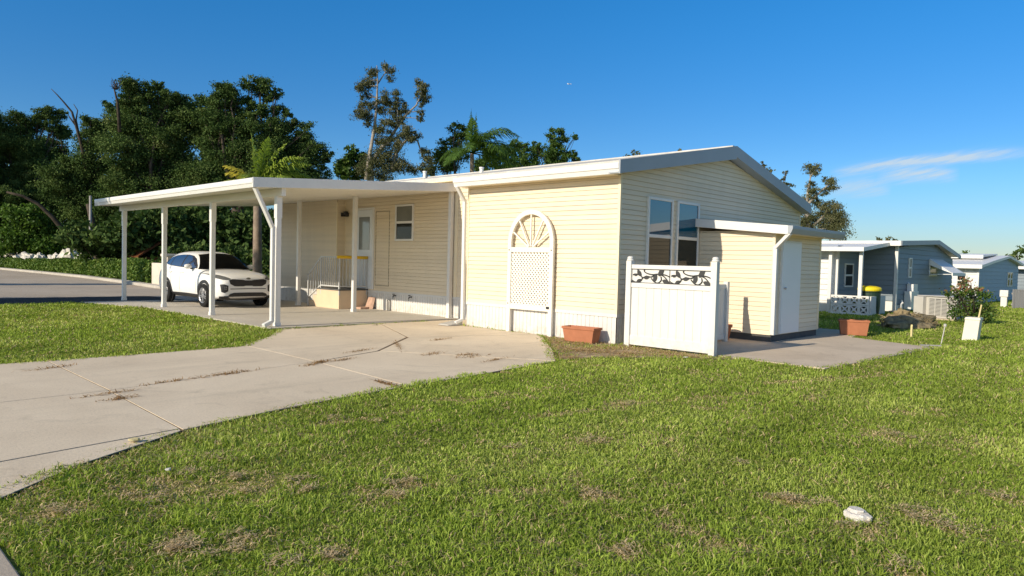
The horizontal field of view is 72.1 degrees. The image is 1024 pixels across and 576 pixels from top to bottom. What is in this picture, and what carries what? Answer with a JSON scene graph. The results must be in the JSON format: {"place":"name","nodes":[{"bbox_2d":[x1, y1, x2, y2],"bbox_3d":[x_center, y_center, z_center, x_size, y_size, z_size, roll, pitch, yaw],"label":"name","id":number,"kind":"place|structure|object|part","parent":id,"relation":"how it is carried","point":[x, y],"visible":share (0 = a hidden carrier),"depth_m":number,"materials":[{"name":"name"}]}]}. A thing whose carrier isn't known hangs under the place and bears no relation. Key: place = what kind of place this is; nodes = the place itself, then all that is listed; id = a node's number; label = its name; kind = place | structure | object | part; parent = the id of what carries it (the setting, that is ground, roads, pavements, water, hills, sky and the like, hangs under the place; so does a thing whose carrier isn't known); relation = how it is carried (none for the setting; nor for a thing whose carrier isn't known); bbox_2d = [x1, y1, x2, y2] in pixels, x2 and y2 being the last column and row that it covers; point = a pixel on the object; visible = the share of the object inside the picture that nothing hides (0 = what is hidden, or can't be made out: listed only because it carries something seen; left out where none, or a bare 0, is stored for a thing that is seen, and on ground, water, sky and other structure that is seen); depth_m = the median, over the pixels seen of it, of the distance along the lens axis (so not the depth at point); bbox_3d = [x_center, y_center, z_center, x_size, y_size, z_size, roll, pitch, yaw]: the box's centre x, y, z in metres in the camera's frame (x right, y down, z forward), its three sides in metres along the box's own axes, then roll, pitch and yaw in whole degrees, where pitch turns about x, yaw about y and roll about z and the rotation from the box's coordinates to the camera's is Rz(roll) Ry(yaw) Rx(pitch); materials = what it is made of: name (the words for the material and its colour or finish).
{"place":"outdoors","nodes":[
{"label":"outdoors","id":0,"kind":"place"},
{"bbox_2d":[0,548,19,575],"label":"street","id":1,"kind":"structure","parent":0,"point":[7,568],"depth_m":3.49,"materials":[{"name":"grey concrete"}]},
{"bbox_2d":[0,270,197,302],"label":"road","id":2,"kind":"structure","parent":0,"point":[16,284],"depth_m":30.05,"materials":[{"name":"grey asphalt"}]},
{"bbox_2d":[0,296,185,303],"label":"asphalt strip","id":3,"kind":"object","parent":2,"relation":"on","point":[55,299],"visible":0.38,"depth_m":22.75,"materials":[{"name":"black asphalt"}]},
{"bbox_2d":[152,254,175,284],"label":"gate pillar","id":4,"kind":"structure","parent":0,"point":[156,268],"depth_m":33.34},
{"bbox_2d":[0,320,555,499],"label":"driveway","id":5,"kind":"structure","parent":0,"point":[42,412],"depth_m":8.81,"materials":[{"name":"beige concrete"}]},
{"bbox_2d":[128,437,139,441],"bbox_3d":[-3.133,1.257,5.841,0.077,0.022,0.092,4,3,44],"label":"wood chip","id":6,"kind":"object","parent":5,"relation":"on","point":[133,439],"visible":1,"depth_m":5.83,"materials":[{"name":"beige wood"}]},
{"bbox_2d":[14,337,500,401],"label":"dry weeds","id":7,"kind":"object","parent":5,"relation":"on","point":[236,371],"visible":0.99,"depth_m":9.32,"materials":[{"name":"brown plant"}]},
{"bbox_2d":[283,323,380,329],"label":"green weeds","id":8,"kind":"object","parent":5,"relation":"on","point":[322,326],"visible":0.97,"depth_m":15.77,"materials":[{"name":"green plant"}]},
{"bbox_2d":[438,320,461,325],"bbox_3d":[-1.496,0.847,17.023,0.387,0.088,0.463,4,3,44],"label":"splash block","id":9,"kind":"object","parent":5,"relation":"on","point":[451,323],"depth_m":16.92,"materials":[{"name":"white concrete"}]},
{"bbox_2d":[0,252,1023,575],"bbox_3d":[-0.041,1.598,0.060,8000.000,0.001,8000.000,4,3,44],"label":"ground","id":10,"kind":"structure","parent":0,"point":[350,492],"depth_m":5.18,"materials":[{"name":"green plant"}]},
{"bbox_2d":[13,251,25,257],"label":"boulder","id":11,"kind":"object","parent":10,"relation":"on","point":[21,254],"visible":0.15,"depth_m":57.03,"materials":[{"name":"stone"}]},
{"bbox_2d":[21,253,34,258],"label":"boulder","id":12,"kind":"object","parent":10,"relation":"on","point":[26,255],"visible":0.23,"depth_m":55.25,"materials":[{"name":"stone"}]},
{"bbox_2d":[0,201,75,257],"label":"shrub","id":13,"kind":"object","parent":10,"relation":"on","point":[39,228],"visible":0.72,"depth_m":58.55,"materials":[{"name":"green plant"}]},
{"bbox_2d":[33,252,46,258],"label":"boulder","id":14,"kind":"object","parent":10,"relation":"on","point":[39,255],"visible":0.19,"depth_m":53.04,"materials":[{"name":"stone"}]},
{"bbox_2d":[0,105,102,258],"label":"oak tree","id":15,"kind":"object","parent":10,"relation":"on","point":[17,139],"visible":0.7,"depth_m":64.65,"materials":[{"name":"green plant"}]},
{"bbox_2d":[47,252,58,258],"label":"boulder","id":16,"kind":"object","parent":10,"relation":"on","point":[55,254],"visible":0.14,"depth_m":50.16,"materials":[{"name":"stone"}]},
{"bbox_2d":[56,248,78,258],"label":"boulder","id":17,"kind":"object","parent":10,"relation":"on","point":[62,253],"visible":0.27,"depth_m":47.44,"materials":[{"name":"stone"}]},
{"bbox_2d":[28,89,128,258],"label":"oak tree","id":18,"kind":"object","parent":10,"relation":"on","point":[69,181],"visible":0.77,"depth_m":53.48,"materials":[{"name":"green plant"}]},
{"bbox_2d":[0,257,160,282],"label":"hedge","id":19,"kind":"object","parent":10,"relation":"on","point":[139,269],"visible":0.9,"depth_m":41.77,"materials":[{"name":"green plant"}]},
{"bbox_2d":[0,267,160,288],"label":"kerb","id":20,"kind":"structure","parent":10,"relation":"on","point":[150,285],"depth_m":40.06,"materials":[{"name":"concrete"}]},
{"bbox_2d":[0,100,170,253],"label":"oak tree","id":21,"kind":"object","parent":10,"relation":"on","point":[110,108],"visible":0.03,"depth_m":77.37,"materials":[{"name":"green plant"}]},
{"bbox_2d":[89,196,91,258],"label":"utility pole","id":22,"kind":"object","parent":10,"relation":"on","point":[90,208],"visible":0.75,"depth_m":44.42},
{"bbox_2d":[51,219,142,262],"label":"shrub","id":23,"kind":"object","parent":10,"relation":"on","point":[73,231],"visible":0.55,"depth_m":42.33,"materials":[{"name":"green plant"}]},
{"bbox_2d":[128,242,167,260],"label":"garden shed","id":24,"kind":"structure","parent":10,"relation":"on","point":[139,254],"depth_m":40.83,"materials":[{"name":"brown wood"}]},
{"bbox_2d":[89,73,218,251],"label":"oak tree","id":25,"kind":"object","parent":10,"relation":"on","point":[151,155],"visible":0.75,"depth_m":50.37,"materials":[{"name":"green plant"}]},
{"bbox_2d":[80,206,274,269],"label":"shrub","id":26,"kind":"object","parent":10,"relation":"on","point":[143,233],"visible":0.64,"depth_m":41.52,"materials":[{"name":"green plant"}]},
{"bbox_2d":[150,239,269,274],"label":"shrub","id":27,"kind":"object","parent":10,"relation":"on","point":[245,256],"visible":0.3,"depth_m":40.37,"materials":[{"name":"green plant"}]},
{"bbox_2d":[115,90,332,247],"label":"oak tree","id":28,"kind":"object","parent":10,"relation":"on","point":[200,99],"visible":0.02,"depth_m":68.64,"materials":[{"name":"green plant"}]},
{"bbox_2d":[178,72,337,264],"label":"oak tree","id":29,"kind":"object","parent":10,"relation":"on","point":[220,127],"visible":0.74,"depth_m":51.24,"materials":[{"name":"green plant"}]},
{"bbox_2d":[82,298,452,329],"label":"carport slab","id":30,"kind":"structure","parent":10,"relation":"on","point":[250,313],"depth_m":19.13,"materials":[{"name":"grey concrete"}]},
{"bbox_2d":[159,251,269,306],"bbox_3d":[-9.382,-0.308,22.157,4.486,1.688,2.190,3,3,42],"label":"parked car","id":31,"kind":"object","parent":30,"relation":"on","point":[188,276],"visible":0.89,"depth_m":21.14,"materials":[{"name":"white paint"}]},
{"bbox_3d":[-10.445,-0.866,22.099,0.751,0.361,0.216,3,3,42],"label":"side window","id":32,"kind":"part","parent":31,"relation":"part of","materials":[{"name":"blue glass"}]},
{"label":"side window","id":33,"kind":"part","parent":31,"relation":"part of","materials":[{"name":"blue glass"}]},
{"bbox_2d":[94,177,456,326],"bbox_3d":[-7.375,-1.201,20.619,10.830,3.612,5.722,4,3,44],"label":"carport","id":34,"kind":"object","parent":30,"relation":"on","point":[264,192],"visible":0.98,"depth_m":17.98,"materials":[{"name":"white metal"}]},
{"bbox_2d":[307,256,367,308],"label":"entry steps","id":35,"kind":"structure","parent":30,"relation":"on","point":[338,296],"depth_m":21.57,"materials":[{"name":"beige paint"}]},
{"bbox_2d":[337,255,367,258],"bbox_3d":[-4.835,-0.932,21.399,0.097,0.097,1.061,4,3,44],"label":"foam tube","id":36,"kind":"object","parent":35,"relation":"on","point":[350,257],"visible":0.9,"depth_m":21.26,"materials":[{"name":"yellow plastic"}]},
{"bbox_2d":[222,130,314,273],"bbox_3d":[-9.561,-2.925,27.683,3.446,6.477,3.632,4,3,44],"label":"palm tree","id":37,"kind":"object","parent":10,"relation":"on","point":[257,230],"visible":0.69,"depth_m":27.55,"materials":[{"name":"green plant"}]},
{"bbox_2d":[333,143,367,180],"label":"broadleaf tree","id":38,"kind":"object","parent":10,"relation":"on","point":[343,167],"visible":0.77,"depth_m":59.52,"materials":[{"name":"green plant"}]},
{"bbox_2d":[348,60,436,180],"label":"gum tree","id":39,"kind":"object","parent":10,"relation":"on","point":[383,164],"visible":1,"depth_m":54.48,"materials":[{"name":"green plant"}]},
{"bbox_2d":[368,309,458,319],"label":"porch slab","id":40,"kind":"structure","parent":10,"relation":"on","point":[414,314],"depth_m":19.94,"materials":[{"name":"beige concrete"}]},
{"bbox_2d":[365,297,374,308],"bbox_3d":[-4.352,0.459,21.569,0.348,0.364,0.145,4,3,44],"label":"paver","id":41,"kind":"object","parent":40,"relation":"on","point":[370,302],"visible":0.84,"depth_m":21.51,"materials":[{"name":"brick"}]},
{"bbox_2d":[424,120,469,175],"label":"broadleaf tree","id":42,"kind":"object","parent":10,"relation":"on","point":[458,135],"visible":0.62,"depth_m":59.13,"materials":[{"name":"green plant"}]},
{"bbox_2d":[438,112,522,171],"bbox_3d":[-1.505,-4.714,37.585,4.616,9.713,3.909,1,2,-21],"label":"palm tree","id":43,"kind":"object","parent":10,"relation":"on","point":[476,143],"visible":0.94,"depth_m":37.36,"materials":[{"name":"green plant"}]},
{"bbox_2d":[29,399,1015,573],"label":"dry clippings","id":44,"kind":"object","parent":10,"relation":"on","point":[171,544],"visible":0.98,"depth_m":4.48,"materials":[{"name":"brown plant"}]},
{"bbox_2d":[466,127,580,171],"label":"broadleaf tree","id":45,"kind":"object","parent":10,"relation":"on","point":[538,152],"visible":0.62,"depth_m":57.25,"materials":[{"name":"green plant"}]},
{"bbox_2d":[506,209,554,336],"bbox_3d":[0.392,-0.345,15.452,1.350,2.745,0.075,4,3,44],"label":"arched trellis","id":46,"kind":"object","parent":10,"relation":"on","point":[516,251],"visible":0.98,"depth_m":15.42,"materials":[{"name":"white plastic"}]},
{"bbox_2d":[281,145,811,343],"bbox_3d":[-0.401,-1.593,22.298,15.825,4.681,9.370,4,3,44],"label":"mobile home","id":47,"kind":"object","parent":10,"relation":"on","point":[607,217],"visible":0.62,"depth_m":16.38,"materials":[{"name":"beige plastic"}]},
{"bbox_2d":[357,210,372,288],"bbox_3d":[-4.610,-1.203,21.882,0.840,2.430,0.107,4,3,44],"label":"door","id":48,"kind":"structure","parent":47,"relation":"in","point":[364,234],"depth_m":21.86,"materials":[{"name":"white paint"}]},
{"bbox_2d":[395,204,413,240],"bbox_3d":[-3.126,-1.903,20.484,0.860,1.060,0.060,4,3,44],"label":"window","id":49,"kind":"structure","parent":47,"relation":"in","point":[404,213],"depth_m":20.47,"materials":[{"name":"white metal"}]},
{"bbox_2d":[645,196,673,264],"bbox_3d":[3.128,-1.005,14.943,0.060,1.800,0.970,4,3,44],"label":"window","id":50,"kind":"structure","parent":47,"relation":"in","point":[660,211],"depth_m":14.91,"materials":[{"name":"clear glass"}]},
{"bbox_2d":[674,201,699,265],"bbox_3d":[3.920,-1.016,15.762,0.060,1.800,0.950,4,3,44],"label":"window","id":51,"kind":"structure","parent":47,"relation":"in","point":[687,235],"depth_m":15.73,"materials":[{"name":"clear glass"}]},
{"bbox_2d":[623,149,640,156],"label":"broadleaf tree","id":52,"kind":"object","parent":10,"relation":"on","point":[635,152],"visible":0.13,"depth_m":60.64,"materials":[{"name":"green plant"}]},
{"bbox_2d":[759,161,795,187],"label":"broadleaf tree","id":53,"kind":"object","parent":10,"relation":"on","point":[781,179],"visible":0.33,"depth_m":57.61,"materials":[{"name":"green plant"}]},
{"bbox_2d":[800,161,857,240],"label":"gum tree","id":54,"kind":"object","parent":10,"relation":"on","point":[832,219],"visible":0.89,"depth_m":54.48,"materials":[{"name":"green plant"}]},
{"bbox_2d":[830,295,885,315],"bbox_3d":[12.658,0.604,25.773,1.340,0.690,1.760,4,3,44],"label":"block screen","id":55,"kind":"object","parent":10,"relation":"on","point":[870,307],"visible":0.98,"depth_m":25.15,"materials":[{"name":"grey concrete"}]},
{"bbox_2d":[843,506,872,522],"bbox_3d":[2.217,1.454,4.513,0.179,0.068,0.145,4,3,44],"label":"stone","id":56,"kind":"object","parent":10,"relation":"on","point":[855,513],"visible":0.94,"depth_m":4.49,"materials":[{"name":"white stone"}]},
{"bbox_2d":[857,286,881,313],"bbox_3d":[12.950,0.430,25.531,0.800,1.030,0.800,4,3,44],"label":"storage drum","id":57,"kind":"object","parent":10,"relation":"on","point":[871,291],"visible":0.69,"depth_m":25.22,"materials":[{"name":"green plastic"}]},
{"bbox_2d":[875,235,898,240],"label":"distant tree","id":58,"kind":"object","parent":10,"relation":"on","point":[881,239],"visible":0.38,"depth_m":79.09,"materials":[{"name":"green plant"}]},
{"bbox_2d":[819,240,965,312],"bbox_3d":[12.827,-0.806,32.867,12.730,2.980,12.460,4,3,44],"label":"mobile home","id":59,"kind":"object","parent":10,"relation":"on","point":[901,274],"visible":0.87,"depth_m":27.41,"materials":[{"name":"grey"}]},
{"bbox_2d":[843,263,853,286],"bbox_3d":[12.830,-0.487,26.818,0.060,0.900,0.900,4,3,44],"label":"window","id":60,"kind":"structure","parent":59,"relation":"in","point":[849,267],"depth_m":26.81,"materials":[{"name":"white metal"}]},
{"bbox_2d":[908,258,912,277],"bbox_3d":[15.968,-0.812,28.244,0.060,0.800,0.420,4,3,44],"label":"window","id":61,"kind":"structure","parent":59,"relation":"in","point":[910,260],"depth_m":28.23,"materials":[{"name":"glass"}]},
{"bbox_2d":[928,265,936,275],"bbox_3d":[18.394,-0.865,30.752,0.060,0.700,1.200,4,3,44],"label":"window","id":62,"kind":"structure","parent":59,"relation":"in","point":[932,270],"depth_m":30.67,"materials":[{"name":"glass"}]},
{"bbox_2d":[875,307,942,329],"bbox_3d":[11.603,1.059,20.717,1.789,1.011,3.530,4,3,44],"label":"rock","id":63,"kind":"object","parent":10,"relation":"on","point":[900,318],"visible":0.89,"depth_m":19.80,"materials":[{"name":"stone"}]},
{"bbox_2d":[910,325,912,336],"bbox_3d":[9.567,1.042,16.857,0.040,0.330,0.040,4,3,44],"label":"survey stake","id":64,"kind":"object","parent":10,"relation":"on","point":[911,331],"visible":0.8,"depth_m":16.84,"materials":[{"name":"beige wood"}]},
{"bbox_2d":[919,344,941,346],"bbox_3d":[8.927,1.233,15.016,0.453,0.051,0.046,1,2,-1],"label":"drain pipe","id":65,"kind":"object","parent":10,"relation":"on","point":[930,345],"visible":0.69,"depth_m":15.00,"materials":[{"name":"white plastic"}]},
{"bbox_2d":[913,295,978,320],"bbox_3d":[14.820,0.687,23.955,1.550,0.830,1.558,1,2,-23],"label":"air conditioner","id":66,"kind":"object","parent":10,"relation":"on","point":[936,306],"visible":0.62,"depth_m":23.78,"materials":[{"name":"grey metal"}]},
{"bbox_2d":[938,275,1004,323],"bbox_3d":[14.435,0.380,22.103,1.646,1.542,1.508,4,3,44],"label":"flowering bush","id":67,"kind":"object","parent":10,"relation":"on","point":[969,310],"visible":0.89,"depth_m":22.02,"materials":[{"name":"green plant"}]},
{"bbox_2d":[962,305,982,340],"bbox_3d":[10.885,0.818,16.633,0.353,0.864,0.376,4,3,44],"label":"utility pedestal","id":68,"kind":"object","parent":10,"relation":"on","point":[972,328],"visible":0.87,"depth_m":16.54,"materials":[{"name":"white plastic"}]},
{"bbox_2d":[951,254,1023,302],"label":"mobile home","id":69,"kind":"object","parent":10,"relation":"on","point":[992,273],"visible":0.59,"depth_m":39.27,"materials":[{"name":"blue"}]},
{"bbox_2d":[956,275,966,285],"bbox_3d":[23.591,-0.397,36.960,0.450,0.600,0.060,4,3,44],"label":"window","id":70,"kind":"structure","parent":69,"relation":"in","point":[958,279],"depth_m":37.01,"materials":[{"name":"white metal"}]},
{"bbox_2d":[1007,272,1010,286],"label":"window","id":71,"kind":"structure","parent":69,"relation":"in","point":[1008,273],"depth_m":42.36,"materials":[{"name":"glass"}]},
{"bbox_2d":[1010,272,1012,285],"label":"window","id":72,"kind":"structure","parent":69,"relation":"in","point":[1011,277],"depth_m":43.05,"materials":[{"name":"glass"}]},
{"bbox_2d":[1000,290,1009,306],"bbox_3d":[23.618,0.514,33.776,0.340,0.820,0.340,4,3,44],"label":"utility box","id":73,"kind":"object","parent":10,"relation":"on","point":[1004,295],"visible":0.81,"depth_m":33.66,"materials":[{"name":"white metal"}]},
{"bbox_2d":[1005,244,1023,259],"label":"distant tree","id":74,"kind":"object","parent":10,"relation":"on","point":[1015,252],"visible":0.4,"depth_m":97.39,"materials":[{"name":"green plant"}]},
{"bbox_2d":[1011,289,1023,307],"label":"board fence","id":75,"kind":"object","parent":10,"relation":"on","point":[1018,298],"visible":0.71,"depth_m":32.65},
{"bbox_2d":[1017,261,1023,288],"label":"mobile home","id":76,"kind":"object","parent":10,"relation":"on","point":[1020,277],"depth_m":47.94,"materials":[{"name":"grey"}]},
{"bbox_2d":[0,0,1023,260],"label":"sky","id":77,"kind":"structure","parent":0,"point":[915,107],"materials":[{"name":"blue"}]},
{"bbox_2d":[545,336,731,359],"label":"bare soil","id":78,"kind":"structure","parent":0,"point":[602,352],"depth_m":12.65,"materials":[{"name":"soil"}]},
{"bbox_2d":[561,325,601,343],"bbox_3d":[1.400,0.931,14.156,0.768,0.304,0.328,3,3,38],"label":"window box","id":79,"kind":"object","parent":78,"relation":"on","point":[584,334],"visible":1,"depth_m":14.02,"materials":[{"name":"ceramic"}]},
{"bbox_2d":[537,334,711,359],"bbox_3d":[1.306,1.108,12.932,4.455,0.035,2.956,4,3,44],"label":"dry thatch","id":80,"kind":"object","parent":78,"relation":"on","point":[611,349],"visible":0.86,"depth_m":12.74,"materials":[{"name":"brown plant"}]},
{"bbox_2d":[624,256,719,356],"bbox_3d":[2.927,0.296,13.075,1.936,1.770,0.136,4,3,44],"label":"privacy fence","id":81,"kind":"object","parent":78,"relation":"on","point":[671,307],"visible":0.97,"depth_m":13.00,"materials":[{"name":"white plastic"}]},
{"bbox_2d":[623,328,933,369],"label":"patio","id":82,"kind":"structure","parent":0,"point":[825,347],"depth_m":13.80,"materials":[{"name":"grey concrete"}]},
{"bbox_2d":[717,281,729,341],"bbox_3d":[3.716,0.519,14.060,0.101,1.290,2.371,4,3,44],"label":"return fence","id":83,"kind":"object","parent":82,"relation":"on","point":[723,309],"visible":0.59,"depth_m":14.79,"materials":[{"name":"white plastic"}]},
{"bbox_2d":[728,324,732,339],"bbox_3d":[4.578,0.945,15.229,0.370,0.335,0.370,4,3,44],"label":"flower pot","id":84,"kind":"object","parent":82,"relation":"on","point":[730,326],"visible":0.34,"depth_m":15.12,"materials":[{"name":"ceramic"}]},
{"bbox_2d":[695,219,845,341],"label":"storage shed","id":85,"kind":"structure","parent":82,"relation":"on","point":[770,273],"depth_m":15.43,"materials":[{"name":"beige plastic"}]},
{"bbox_2d":[780,242,801,333],"bbox_3d":[6.160,-0.003,15.480,0.080,1.970,0.960,4,3,44],"label":"door","id":86,"kind":"structure","parent":85,"relation":"in","point":[791,263],"depth_m":15.47,"materials":[{"name":"white paint"}]},
{"bbox_2d":[838,319,869,335],"bbox_3d":[8.308,0.953,17.130,0.688,0.364,0.348,2,2,20],"label":"window box","id":87,"kind":"object","parent":82,"relation":"on","point":[852,327],"visible":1,"depth_m":17.00,"materials":[{"name":"ceramic"}]}
]}

